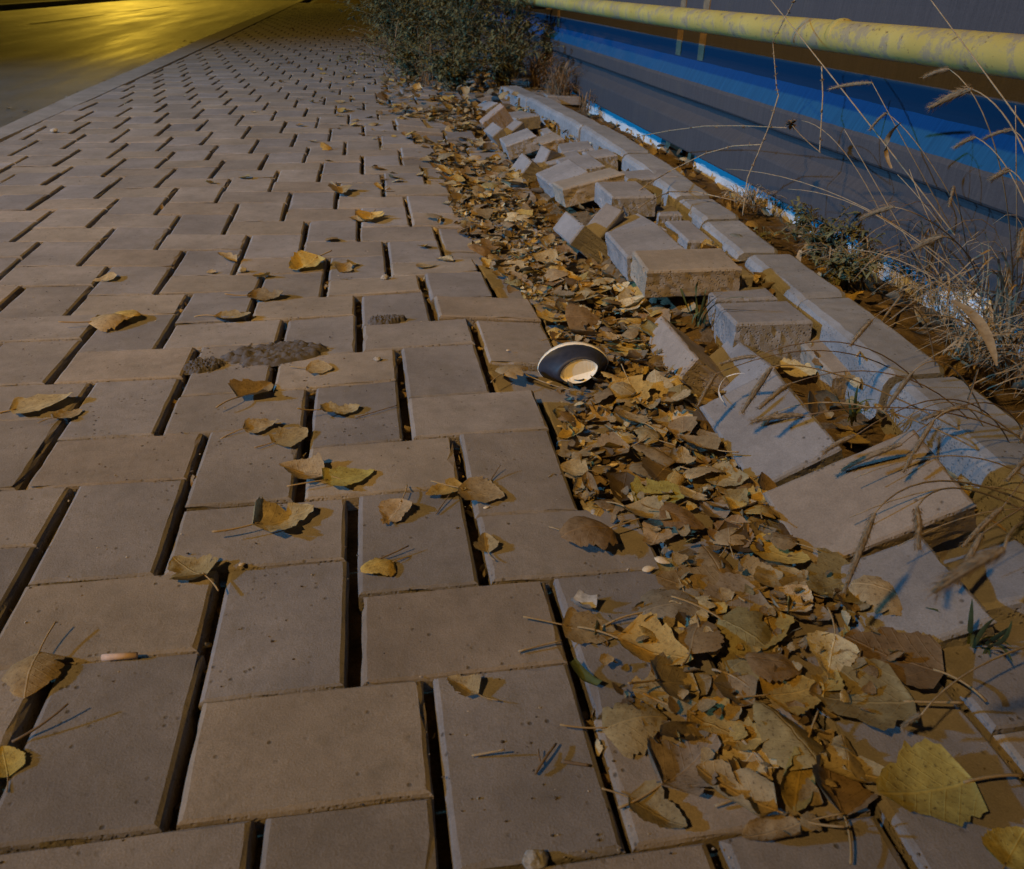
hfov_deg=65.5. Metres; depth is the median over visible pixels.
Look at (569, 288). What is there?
fallen leaf
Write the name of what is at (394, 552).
twig
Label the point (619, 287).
fallen leaf
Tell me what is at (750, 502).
fallen leaf
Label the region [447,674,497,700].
fallen leaf
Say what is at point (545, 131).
paving block
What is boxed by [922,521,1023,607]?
foxtail stalk
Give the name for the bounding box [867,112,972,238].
foxtail stalk
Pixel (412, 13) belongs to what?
weed bush
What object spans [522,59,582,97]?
dry grass tuft
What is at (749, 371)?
paving block
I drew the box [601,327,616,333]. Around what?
fallen leaf
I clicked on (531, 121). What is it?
paving block
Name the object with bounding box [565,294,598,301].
fallen leaf
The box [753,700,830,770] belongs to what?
fallen leaf
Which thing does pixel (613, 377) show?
fallen leaf
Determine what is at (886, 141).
foxtail stalk
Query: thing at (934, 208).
foxtail stalk
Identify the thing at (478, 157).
fallen leaf
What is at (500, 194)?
fallen leaf
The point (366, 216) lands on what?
fallen leaf
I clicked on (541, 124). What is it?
paving block
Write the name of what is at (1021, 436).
foxtail stalk
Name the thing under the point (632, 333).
fallen leaf
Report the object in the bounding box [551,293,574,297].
fallen leaf
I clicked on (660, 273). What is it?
paving block
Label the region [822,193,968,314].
dry grass tuft
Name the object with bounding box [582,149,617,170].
paving block
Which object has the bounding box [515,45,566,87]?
dry grass tuft
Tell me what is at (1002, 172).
foxtail stalk
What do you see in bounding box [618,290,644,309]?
fallen leaf
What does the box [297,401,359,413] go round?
fallen leaf
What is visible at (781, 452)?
paving block
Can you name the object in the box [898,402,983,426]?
foxtail stalk
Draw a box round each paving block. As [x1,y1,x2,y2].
[477,100,497,112]
[479,103,512,129]
[484,122,506,148]
[490,120,524,142]
[499,128,539,159]
[508,111,540,129]
[511,153,542,182]
[527,133,563,154]
[531,150,579,169]
[532,121,545,133]
[534,145,562,161]
[536,159,587,197]
[538,127,552,135]
[552,168,624,207]
[553,212,608,263]
[556,154,605,172]
[557,141,593,154]
[570,203,623,258]
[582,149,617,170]
[594,181,656,216]
[605,224,683,281]
[608,214,667,233]
[621,168,676,191]
[630,248,741,297]
[645,316,729,394]
[650,206,682,227]
[665,220,713,248]
[699,369,843,488]
[704,287,777,330]
[709,341,786,395]
[713,301,812,365]
[739,266,753,287]
[762,429,976,567]
[800,333,849,397]
[831,538,996,648]
[942,515,1023,624]
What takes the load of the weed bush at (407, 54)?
on the pavement at (302, 755)
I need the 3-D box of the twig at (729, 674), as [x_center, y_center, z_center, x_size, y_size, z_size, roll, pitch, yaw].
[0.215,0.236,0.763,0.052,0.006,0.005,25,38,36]
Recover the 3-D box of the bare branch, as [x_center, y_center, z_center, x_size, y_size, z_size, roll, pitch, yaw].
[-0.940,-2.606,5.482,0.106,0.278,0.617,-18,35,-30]
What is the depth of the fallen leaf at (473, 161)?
3.05 m
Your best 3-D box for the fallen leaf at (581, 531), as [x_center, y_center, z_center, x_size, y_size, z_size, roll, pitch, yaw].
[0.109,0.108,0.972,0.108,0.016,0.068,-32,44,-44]
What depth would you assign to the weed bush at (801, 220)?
2.34 m
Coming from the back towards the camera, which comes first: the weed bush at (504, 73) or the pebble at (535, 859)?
the weed bush at (504, 73)
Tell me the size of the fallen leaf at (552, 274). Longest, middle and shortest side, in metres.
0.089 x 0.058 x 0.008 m
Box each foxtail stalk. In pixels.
[695,350,888,407]
[719,341,922,387]
[730,169,975,287]
[738,364,959,429]
[748,407,1019,436]
[753,370,968,418]
[761,402,979,450]
[771,0,954,234]
[788,189,976,298]
[796,245,832,260]
[804,121,885,222]
[821,398,1009,456]
[828,81,954,233]
[838,402,1021,473]
[838,480,1023,594]
[844,122,937,292]
[847,304,935,365]
[850,249,1002,343]
[850,486,1023,517]
[855,291,904,357]
[855,455,1023,477]
[860,204,978,269]
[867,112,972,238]
[881,360,982,414]
[887,315,1000,342]
[897,174,964,259]
[897,508,1023,546]
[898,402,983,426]
[900,646,1023,731]
[901,408,1023,474]
[909,169,968,300]
[909,232,980,288]
[912,487,1023,551]
[919,368,978,422]
[920,67,1012,282]
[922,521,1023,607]
[926,82,1023,151]
[930,0,1023,126]
[947,186,968,261]
[948,300,1009,365]
[951,135,1023,201]
[953,506,1023,584]
[958,479,1023,550]
[980,127,1023,140]
[987,167,1023,184]
[1000,456,1023,483]
[1009,226,1023,261]
[1015,105,1017,284]
[1016,420,1023,444]
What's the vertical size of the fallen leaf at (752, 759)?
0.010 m
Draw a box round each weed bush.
[333,0,426,52]
[337,20,480,84]
[350,0,473,59]
[364,0,474,44]
[383,0,527,52]
[389,0,528,70]
[392,32,512,94]
[441,13,563,86]
[459,0,554,78]
[753,226,781,247]
[778,200,816,238]
[780,196,869,268]
[799,231,901,291]
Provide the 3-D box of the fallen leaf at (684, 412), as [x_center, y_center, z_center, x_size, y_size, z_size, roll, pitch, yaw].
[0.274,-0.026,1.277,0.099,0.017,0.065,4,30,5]
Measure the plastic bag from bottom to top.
0.098 m
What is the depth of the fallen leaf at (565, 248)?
2.06 m
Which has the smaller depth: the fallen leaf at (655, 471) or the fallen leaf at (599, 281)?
the fallen leaf at (655, 471)
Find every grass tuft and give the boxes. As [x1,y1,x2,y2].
[339,16,412,72]
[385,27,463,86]
[469,17,551,82]
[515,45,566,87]
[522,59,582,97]
[569,89,600,113]
[670,281,749,326]
[711,183,786,211]
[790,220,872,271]
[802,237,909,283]
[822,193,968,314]
[835,386,875,425]
[849,216,1023,357]
[860,255,1009,336]
[892,298,1023,378]
[906,290,1023,417]
[925,303,1023,397]
[925,599,1012,661]
[939,292,1023,368]
[976,352,1023,423]
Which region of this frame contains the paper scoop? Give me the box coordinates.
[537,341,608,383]
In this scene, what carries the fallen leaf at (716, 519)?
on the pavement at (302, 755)
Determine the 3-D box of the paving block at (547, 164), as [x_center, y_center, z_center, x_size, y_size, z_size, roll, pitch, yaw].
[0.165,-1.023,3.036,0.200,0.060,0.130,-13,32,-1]
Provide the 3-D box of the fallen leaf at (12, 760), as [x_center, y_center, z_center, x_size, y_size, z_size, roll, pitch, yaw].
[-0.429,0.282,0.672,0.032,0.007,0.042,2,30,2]
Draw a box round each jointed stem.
[620,142,760,208]
[638,190,769,209]
[641,124,786,135]
[742,95,778,215]
[772,0,795,94]
[819,66,823,152]
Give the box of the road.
[0,0,316,126]
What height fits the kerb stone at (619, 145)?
0.248 m
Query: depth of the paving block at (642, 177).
2.61 m
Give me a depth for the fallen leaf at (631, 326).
1.57 m
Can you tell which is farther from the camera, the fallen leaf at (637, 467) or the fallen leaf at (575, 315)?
the fallen leaf at (575, 315)
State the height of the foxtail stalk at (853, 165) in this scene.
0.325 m
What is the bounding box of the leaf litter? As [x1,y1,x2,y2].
[0,11,1023,853]
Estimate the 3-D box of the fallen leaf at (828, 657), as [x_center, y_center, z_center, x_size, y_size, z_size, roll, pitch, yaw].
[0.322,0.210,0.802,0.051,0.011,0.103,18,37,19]
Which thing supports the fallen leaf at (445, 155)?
on the pavement at (302, 755)
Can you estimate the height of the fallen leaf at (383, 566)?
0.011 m
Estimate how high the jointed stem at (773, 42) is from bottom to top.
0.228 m
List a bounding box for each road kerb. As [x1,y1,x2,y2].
[0,0,124,10]
[0,0,309,142]
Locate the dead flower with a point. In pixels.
(790, 124)
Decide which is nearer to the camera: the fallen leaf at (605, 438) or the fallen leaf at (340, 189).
the fallen leaf at (605, 438)
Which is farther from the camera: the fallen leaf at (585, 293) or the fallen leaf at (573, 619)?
the fallen leaf at (585, 293)
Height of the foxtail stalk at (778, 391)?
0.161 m
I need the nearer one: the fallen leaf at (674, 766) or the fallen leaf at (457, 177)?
the fallen leaf at (674, 766)
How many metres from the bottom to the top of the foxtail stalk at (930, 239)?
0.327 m
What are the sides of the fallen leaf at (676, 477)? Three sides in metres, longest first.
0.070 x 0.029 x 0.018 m
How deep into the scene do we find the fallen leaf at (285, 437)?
1.17 m
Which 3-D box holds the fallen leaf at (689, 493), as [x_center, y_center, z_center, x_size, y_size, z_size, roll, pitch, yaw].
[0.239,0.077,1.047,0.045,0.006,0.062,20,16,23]
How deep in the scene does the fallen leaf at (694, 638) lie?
0.79 m
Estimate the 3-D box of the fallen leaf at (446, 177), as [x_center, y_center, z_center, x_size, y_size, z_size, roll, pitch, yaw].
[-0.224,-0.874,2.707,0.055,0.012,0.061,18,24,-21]
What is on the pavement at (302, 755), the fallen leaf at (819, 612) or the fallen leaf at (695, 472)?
the fallen leaf at (819, 612)
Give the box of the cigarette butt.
[101,652,137,660]
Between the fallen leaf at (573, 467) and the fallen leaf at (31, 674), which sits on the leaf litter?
the fallen leaf at (573, 467)
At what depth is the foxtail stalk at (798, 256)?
1.95 m
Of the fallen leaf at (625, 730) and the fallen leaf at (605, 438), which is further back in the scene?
the fallen leaf at (605, 438)
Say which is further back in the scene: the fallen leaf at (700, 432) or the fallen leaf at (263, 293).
the fallen leaf at (263, 293)
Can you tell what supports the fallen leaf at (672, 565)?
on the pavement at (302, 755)
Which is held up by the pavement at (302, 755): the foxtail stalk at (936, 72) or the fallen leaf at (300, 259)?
the fallen leaf at (300, 259)
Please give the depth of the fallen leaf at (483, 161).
3.01 m
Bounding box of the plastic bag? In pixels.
[938,289,1007,328]
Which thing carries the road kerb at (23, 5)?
on the ground
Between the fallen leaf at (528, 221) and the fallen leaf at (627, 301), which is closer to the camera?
the fallen leaf at (627, 301)
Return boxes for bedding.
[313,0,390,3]
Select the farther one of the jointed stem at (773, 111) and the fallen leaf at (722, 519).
the jointed stem at (773, 111)
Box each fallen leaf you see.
[0,392,72,413]
[0,746,25,792]
[1,621,64,697]
[38,409,81,422]
[58,313,131,331]
[90,310,140,318]
[168,553,218,590]
[194,309,250,318]
[212,496,313,532]
[216,378,272,407]
[220,417,278,438]
[225,287,283,300]
[254,426,307,447]
[279,453,340,478]
[287,466,373,486]
[289,250,331,269]
[290,359,331,373]
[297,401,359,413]
[328,181,351,193]
[355,209,384,220]
[360,556,410,576]
[378,485,411,524]
[425,477,465,494]
[431,476,504,502]
[436,165,451,174]
[439,152,453,159]
[439,172,453,180]
[439,180,455,186]
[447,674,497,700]
[450,174,464,181]
[451,192,470,200]
[460,222,477,228]
[466,155,480,159]
[467,228,481,233]
[467,237,491,245]
[468,159,477,163]
[468,244,491,257]
[469,207,479,214]
[471,186,485,196]
[473,532,498,560]
[476,160,488,163]
[476,208,492,218]
[477,193,491,197]
[480,238,499,249]
[481,183,496,187]
[481,234,494,241]
[483,176,494,180]
[486,171,498,176]
[491,166,508,172]
[491,364,527,382]
[492,192,510,195]
[497,185,506,188]
[500,221,516,228]
[504,279,525,285]
[505,180,521,183]
[506,171,521,178]
[509,259,539,271]
[510,178,522,182]
[514,249,530,253]
[516,209,532,214]
[516,215,530,221]
[518,248,543,261]
[520,277,532,285]
[522,218,533,224]
[523,607,620,644]
[531,233,542,242]
[532,245,544,250]
[532,248,557,263]
[533,284,552,295]
[535,299,557,309]
[536,309,566,321]
[541,331,570,342]
[544,268,568,280]
[544,279,563,285]
[549,265,569,274]
[551,249,568,262]
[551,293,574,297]
[551,303,599,327]
[556,245,577,257]
[556,301,581,321]
[556,436,604,457]
[557,415,577,421]
[558,266,577,281]
[559,251,574,255]
[559,516,643,549]
[560,459,604,475]
[560,701,666,758]
[561,301,581,308]
[565,281,577,291]
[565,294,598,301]
[575,288,595,306]
[575,291,589,299]
[577,612,692,665]
[578,403,614,421]
[579,434,597,446]
[580,281,609,286]
[581,297,616,305]
[583,383,624,403]
[583,432,647,458]
[584,328,619,340]
[586,321,601,329]
[591,278,606,285]
[593,342,620,348]
[597,457,646,485]
[598,285,610,289]
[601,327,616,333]
[601,372,657,408]
[602,589,699,627]
[602,779,686,828]
[604,340,647,355]
[604,424,626,432]
[606,281,629,293]
[606,475,683,510]
[606,495,670,519]
[607,352,626,358]
[608,364,653,402]
[611,381,667,413]
[613,313,648,321]
[615,430,635,450]
[617,334,628,339]
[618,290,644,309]
[618,409,656,431]
[618,733,720,808]
[619,283,641,296]
[619,318,641,323]
[619,339,643,343]
[621,318,657,336]
[621,325,639,338]
[625,323,646,335]
[627,652,711,702]
[629,461,681,478]
[631,366,648,377]
[632,444,675,466]
[632,664,698,714]
[633,392,660,408]
[633,426,675,445]
[635,425,679,456]
[640,502,704,529]
[641,307,670,322]
[641,456,673,481]
[642,519,677,545]
[643,692,768,750]
[644,298,654,303]
[646,303,676,313]
[647,354,661,363]
[653,389,690,401]
[653,408,696,423]
[656,550,683,571]
[656,564,739,602]
[661,623,678,638]
[665,469,684,485]
[670,397,709,407]
[671,595,774,654]
[672,446,695,463]
[674,578,715,627]
[676,620,723,665]
[678,485,707,499]
[679,435,738,452]
[680,461,748,486]
[683,463,724,478]
[686,454,710,466]
[692,462,718,492]
[694,449,728,463]
[695,429,718,449]
[695,545,745,601]
[695,593,708,627]
[696,759,844,827]
[699,500,740,523]
[702,572,769,617]
[705,434,727,450]
[705,498,767,509]
[707,514,754,556]
[709,527,745,558]
[711,506,748,520]
[716,466,759,494]
[718,738,778,787]
[719,652,770,679]
[720,512,751,522]
[722,488,748,503]
[724,496,746,514]
[732,554,782,590]
[736,475,755,489]
[736,675,824,715]
[742,811,842,840]
[743,725,883,782]
[745,504,779,518]
[745,651,801,682]
[746,532,810,563]
[747,486,766,501]
[747,514,795,537]
[749,603,794,649]
[753,560,808,589]
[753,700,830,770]
[763,532,818,550]
[764,584,813,619]
[765,519,799,545]
[766,599,833,620]
[775,358,816,376]
[781,710,822,811]
[798,580,834,597]
[806,548,866,604]
[806,607,859,679]
[812,657,963,730]
[812,744,877,864]
[827,734,865,779]
[836,431,870,447]
[844,626,987,702]
[848,575,902,615]
[876,738,1023,826]
[981,826,1023,868]
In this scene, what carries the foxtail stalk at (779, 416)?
on the soil
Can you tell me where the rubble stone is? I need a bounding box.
[730,233,742,237]
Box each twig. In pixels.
[11,703,68,742]
[355,405,396,417]
[379,545,408,558]
[472,749,504,756]
[518,640,561,652]
[524,373,594,393]
[534,743,556,774]
[562,760,588,766]
[712,668,760,698]
[714,799,732,807]
[729,727,767,766]
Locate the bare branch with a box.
[349,36,397,79]
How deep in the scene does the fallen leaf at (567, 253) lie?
2.02 m
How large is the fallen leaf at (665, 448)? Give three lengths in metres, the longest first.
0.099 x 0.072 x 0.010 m
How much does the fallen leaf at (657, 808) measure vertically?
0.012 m
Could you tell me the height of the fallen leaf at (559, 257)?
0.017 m
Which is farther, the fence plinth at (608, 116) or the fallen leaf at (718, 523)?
the fence plinth at (608, 116)
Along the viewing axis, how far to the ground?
11.50 m
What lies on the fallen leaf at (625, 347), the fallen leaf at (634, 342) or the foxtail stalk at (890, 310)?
the fallen leaf at (634, 342)
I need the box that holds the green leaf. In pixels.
[570,658,601,685]
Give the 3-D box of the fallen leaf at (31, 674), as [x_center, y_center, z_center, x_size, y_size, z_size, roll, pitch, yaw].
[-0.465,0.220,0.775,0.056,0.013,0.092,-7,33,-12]
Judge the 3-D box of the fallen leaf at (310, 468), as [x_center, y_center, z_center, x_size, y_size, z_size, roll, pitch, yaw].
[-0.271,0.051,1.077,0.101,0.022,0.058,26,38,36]
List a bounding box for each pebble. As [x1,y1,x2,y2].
[50,128,57,132]
[238,266,246,272]
[381,274,388,279]
[522,849,548,868]
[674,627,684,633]
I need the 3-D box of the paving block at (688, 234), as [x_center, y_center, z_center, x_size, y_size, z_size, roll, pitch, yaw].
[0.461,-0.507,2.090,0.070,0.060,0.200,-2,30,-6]
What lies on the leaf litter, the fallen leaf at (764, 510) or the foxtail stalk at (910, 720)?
the fallen leaf at (764, 510)
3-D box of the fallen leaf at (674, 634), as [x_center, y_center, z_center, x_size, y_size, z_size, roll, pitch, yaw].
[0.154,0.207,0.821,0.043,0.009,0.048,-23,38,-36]
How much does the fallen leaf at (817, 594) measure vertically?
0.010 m
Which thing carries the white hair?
on the paving block at (781, 452)
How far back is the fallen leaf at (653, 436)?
1.19 m
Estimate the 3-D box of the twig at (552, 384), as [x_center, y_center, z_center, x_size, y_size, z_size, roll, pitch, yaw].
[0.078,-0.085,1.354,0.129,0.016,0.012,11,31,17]
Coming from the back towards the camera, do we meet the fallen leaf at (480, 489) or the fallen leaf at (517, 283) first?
the fallen leaf at (517, 283)
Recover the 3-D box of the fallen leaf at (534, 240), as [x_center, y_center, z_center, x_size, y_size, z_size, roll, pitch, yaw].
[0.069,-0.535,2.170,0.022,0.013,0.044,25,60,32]
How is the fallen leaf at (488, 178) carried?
on the leaf litter
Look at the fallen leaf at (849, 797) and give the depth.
0.66 m
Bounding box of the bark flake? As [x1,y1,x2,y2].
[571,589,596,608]
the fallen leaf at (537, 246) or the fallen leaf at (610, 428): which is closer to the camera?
the fallen leaf at (610, 428)
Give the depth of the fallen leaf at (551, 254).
1.99 m
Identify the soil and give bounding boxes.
[475,42,1023,424]
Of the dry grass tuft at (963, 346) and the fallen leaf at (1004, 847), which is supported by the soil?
the dry grass tuft at (963, 346)
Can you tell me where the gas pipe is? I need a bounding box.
[496,0,1023,79]
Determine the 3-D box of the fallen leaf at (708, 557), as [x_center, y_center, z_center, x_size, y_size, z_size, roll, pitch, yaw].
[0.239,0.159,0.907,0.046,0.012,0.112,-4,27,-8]
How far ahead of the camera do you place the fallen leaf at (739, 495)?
1.03 m
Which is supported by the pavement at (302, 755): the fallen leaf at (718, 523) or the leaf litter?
the leaf litter
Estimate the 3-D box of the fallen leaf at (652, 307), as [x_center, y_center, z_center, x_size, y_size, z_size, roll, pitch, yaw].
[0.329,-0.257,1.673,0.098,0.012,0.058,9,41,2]
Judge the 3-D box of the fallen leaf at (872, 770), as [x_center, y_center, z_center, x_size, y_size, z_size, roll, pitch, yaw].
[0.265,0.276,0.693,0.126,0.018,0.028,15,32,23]
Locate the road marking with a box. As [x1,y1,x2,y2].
[26,1,200,23]
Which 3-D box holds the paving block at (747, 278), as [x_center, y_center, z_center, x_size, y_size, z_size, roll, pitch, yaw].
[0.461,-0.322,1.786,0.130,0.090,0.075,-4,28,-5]
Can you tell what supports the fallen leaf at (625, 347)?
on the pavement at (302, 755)
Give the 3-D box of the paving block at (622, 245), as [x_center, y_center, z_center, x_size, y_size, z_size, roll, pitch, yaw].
[0.302,-0.420,1.831,0.130,0.060,0.201,-10,30,-3]
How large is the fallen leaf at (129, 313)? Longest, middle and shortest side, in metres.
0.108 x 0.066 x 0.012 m
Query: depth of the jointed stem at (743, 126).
2.46 m
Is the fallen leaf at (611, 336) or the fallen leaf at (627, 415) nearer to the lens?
the fallen leaf at (627, 415)
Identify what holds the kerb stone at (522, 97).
on the ground
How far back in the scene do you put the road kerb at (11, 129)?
5.24 m
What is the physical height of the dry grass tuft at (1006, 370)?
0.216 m
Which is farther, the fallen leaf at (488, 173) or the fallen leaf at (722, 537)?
the fallen leaf at (488, 173)
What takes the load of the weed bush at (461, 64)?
on the pavement at (302, 755)
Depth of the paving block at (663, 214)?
2.24 m
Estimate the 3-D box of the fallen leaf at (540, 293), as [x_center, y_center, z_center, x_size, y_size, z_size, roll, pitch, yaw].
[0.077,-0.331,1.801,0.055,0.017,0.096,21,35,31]
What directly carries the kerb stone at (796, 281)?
on the ground
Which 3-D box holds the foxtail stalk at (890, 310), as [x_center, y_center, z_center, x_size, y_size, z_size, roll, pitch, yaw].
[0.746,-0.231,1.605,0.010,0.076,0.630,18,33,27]
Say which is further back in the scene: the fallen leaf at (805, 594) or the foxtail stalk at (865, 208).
the foxtail stalk at (865, 208)
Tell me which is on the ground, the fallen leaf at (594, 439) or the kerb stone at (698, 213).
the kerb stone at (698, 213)
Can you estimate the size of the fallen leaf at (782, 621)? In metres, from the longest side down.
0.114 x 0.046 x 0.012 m
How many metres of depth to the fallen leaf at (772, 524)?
0.98 m
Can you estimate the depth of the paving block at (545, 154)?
3.00 m
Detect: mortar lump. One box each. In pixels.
[183,356,227,374]
[220,340,328,366]
[367,314,406,324]
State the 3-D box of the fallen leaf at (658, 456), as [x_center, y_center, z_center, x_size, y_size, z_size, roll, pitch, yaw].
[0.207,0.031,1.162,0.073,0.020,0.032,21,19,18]
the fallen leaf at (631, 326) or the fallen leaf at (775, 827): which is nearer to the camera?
the fallen leaf at (775, 827)
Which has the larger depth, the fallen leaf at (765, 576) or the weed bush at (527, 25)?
the weed bush at (527, 25)
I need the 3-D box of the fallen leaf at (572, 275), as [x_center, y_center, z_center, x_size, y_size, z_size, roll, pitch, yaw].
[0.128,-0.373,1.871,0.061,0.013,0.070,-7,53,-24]
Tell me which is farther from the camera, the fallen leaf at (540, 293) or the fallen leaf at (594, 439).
the fallen leaf at (540, 293)
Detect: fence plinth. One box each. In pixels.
[489,50,681,153]
[693,156,1023,356]
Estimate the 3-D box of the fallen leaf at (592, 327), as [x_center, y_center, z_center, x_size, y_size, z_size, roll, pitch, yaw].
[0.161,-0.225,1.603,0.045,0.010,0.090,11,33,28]
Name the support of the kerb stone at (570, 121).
on the ground
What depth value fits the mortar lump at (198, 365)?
1.38 m
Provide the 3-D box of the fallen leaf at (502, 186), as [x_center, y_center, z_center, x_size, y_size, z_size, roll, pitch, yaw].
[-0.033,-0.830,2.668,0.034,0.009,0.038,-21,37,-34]
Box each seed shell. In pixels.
[642,566,654,571]
[654,556,669,563]
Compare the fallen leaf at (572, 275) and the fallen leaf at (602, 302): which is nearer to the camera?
the fallen leaf at (602, 302)
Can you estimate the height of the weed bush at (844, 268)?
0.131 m
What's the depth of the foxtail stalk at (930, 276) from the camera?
1.50 m
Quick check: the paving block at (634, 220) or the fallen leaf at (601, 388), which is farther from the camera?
the paving block at (634, 220)
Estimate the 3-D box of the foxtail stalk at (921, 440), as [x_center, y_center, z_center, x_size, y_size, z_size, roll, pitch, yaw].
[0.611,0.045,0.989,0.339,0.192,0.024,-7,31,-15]
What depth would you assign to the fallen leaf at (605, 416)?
1.29 m
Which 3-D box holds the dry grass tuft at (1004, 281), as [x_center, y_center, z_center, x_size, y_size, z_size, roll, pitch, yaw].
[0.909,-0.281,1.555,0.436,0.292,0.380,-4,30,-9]
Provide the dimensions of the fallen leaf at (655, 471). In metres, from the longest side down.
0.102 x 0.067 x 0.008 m
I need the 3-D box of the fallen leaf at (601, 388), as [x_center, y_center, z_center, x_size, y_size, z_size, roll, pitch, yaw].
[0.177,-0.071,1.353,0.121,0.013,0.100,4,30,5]
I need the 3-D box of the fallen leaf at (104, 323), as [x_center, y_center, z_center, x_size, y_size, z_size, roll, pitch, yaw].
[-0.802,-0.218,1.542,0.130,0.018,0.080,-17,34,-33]
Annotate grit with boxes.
[0,46,1023,868]
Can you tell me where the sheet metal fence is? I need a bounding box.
[445,0,1023,327]
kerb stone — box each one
[499,86,541,109]
[527,97,600,142]
[580,125,649,171]
[621,154,708,207]
[676,199,738,228]
[700,221,777,259]
[745,254,845,308]
[797,298,943,421]
[880,377,1023,544]
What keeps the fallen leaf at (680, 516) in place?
on the leaf litter
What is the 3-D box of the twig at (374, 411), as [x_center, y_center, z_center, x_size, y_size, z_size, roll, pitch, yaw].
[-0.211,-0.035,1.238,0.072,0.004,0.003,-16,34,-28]
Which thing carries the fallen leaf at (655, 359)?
on the leaf litter
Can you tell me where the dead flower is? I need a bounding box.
[784,118,820,152]
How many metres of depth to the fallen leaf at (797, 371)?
1.48 m
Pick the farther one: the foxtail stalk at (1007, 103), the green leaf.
the foxtail stalk at (1007, 103)
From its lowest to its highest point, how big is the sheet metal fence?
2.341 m
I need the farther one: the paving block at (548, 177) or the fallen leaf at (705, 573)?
the paving block at (548, 177)
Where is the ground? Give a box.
[393,0,685,155]
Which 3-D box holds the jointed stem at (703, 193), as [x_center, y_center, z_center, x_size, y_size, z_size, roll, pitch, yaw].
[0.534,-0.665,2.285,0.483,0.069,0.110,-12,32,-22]
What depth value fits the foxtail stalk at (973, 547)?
0.81 m
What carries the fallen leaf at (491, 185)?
on the leaf litter
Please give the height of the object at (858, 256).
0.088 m
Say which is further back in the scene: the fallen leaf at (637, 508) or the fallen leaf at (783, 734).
the fallen leaf at (637, 508)
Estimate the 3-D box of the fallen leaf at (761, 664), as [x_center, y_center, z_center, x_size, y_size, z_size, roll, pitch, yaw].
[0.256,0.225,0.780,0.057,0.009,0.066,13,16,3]
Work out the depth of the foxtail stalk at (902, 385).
1.07 m
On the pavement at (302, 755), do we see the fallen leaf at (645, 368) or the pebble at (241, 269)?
the pebble at (241, 269)
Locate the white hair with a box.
[718,373,741,402]
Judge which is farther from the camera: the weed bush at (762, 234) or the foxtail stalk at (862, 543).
the weed bush at (762, 234)
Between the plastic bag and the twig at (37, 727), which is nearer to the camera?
the twig at (37, 727)
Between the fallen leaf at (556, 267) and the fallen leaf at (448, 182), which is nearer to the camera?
the fallen leaf at (556, 267)
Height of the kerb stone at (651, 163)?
0.248 m
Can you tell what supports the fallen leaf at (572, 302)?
on the leaf litter
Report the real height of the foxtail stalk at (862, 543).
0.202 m
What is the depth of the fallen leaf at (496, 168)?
2.92 m
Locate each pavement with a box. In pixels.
[0,0,50,3]
[0,3,1023,868]
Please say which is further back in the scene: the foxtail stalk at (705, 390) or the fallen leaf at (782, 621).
the foxtail stalk at (705, 390)
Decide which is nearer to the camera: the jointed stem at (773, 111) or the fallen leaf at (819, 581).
the fallen leaf at (819, 581)
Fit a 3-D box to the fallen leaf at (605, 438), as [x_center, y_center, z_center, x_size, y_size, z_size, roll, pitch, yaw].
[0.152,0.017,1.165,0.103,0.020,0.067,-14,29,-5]
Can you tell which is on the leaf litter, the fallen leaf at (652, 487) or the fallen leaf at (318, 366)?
the fallen leaf at (652, 487)
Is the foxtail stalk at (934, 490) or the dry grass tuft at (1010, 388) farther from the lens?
the dry grass tuft at (1010, 388)
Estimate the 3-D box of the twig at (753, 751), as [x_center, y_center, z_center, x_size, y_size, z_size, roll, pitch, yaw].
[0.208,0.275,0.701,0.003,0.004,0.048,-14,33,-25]
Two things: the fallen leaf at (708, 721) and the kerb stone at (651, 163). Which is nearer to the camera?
the fallen leaf at (708, 721)

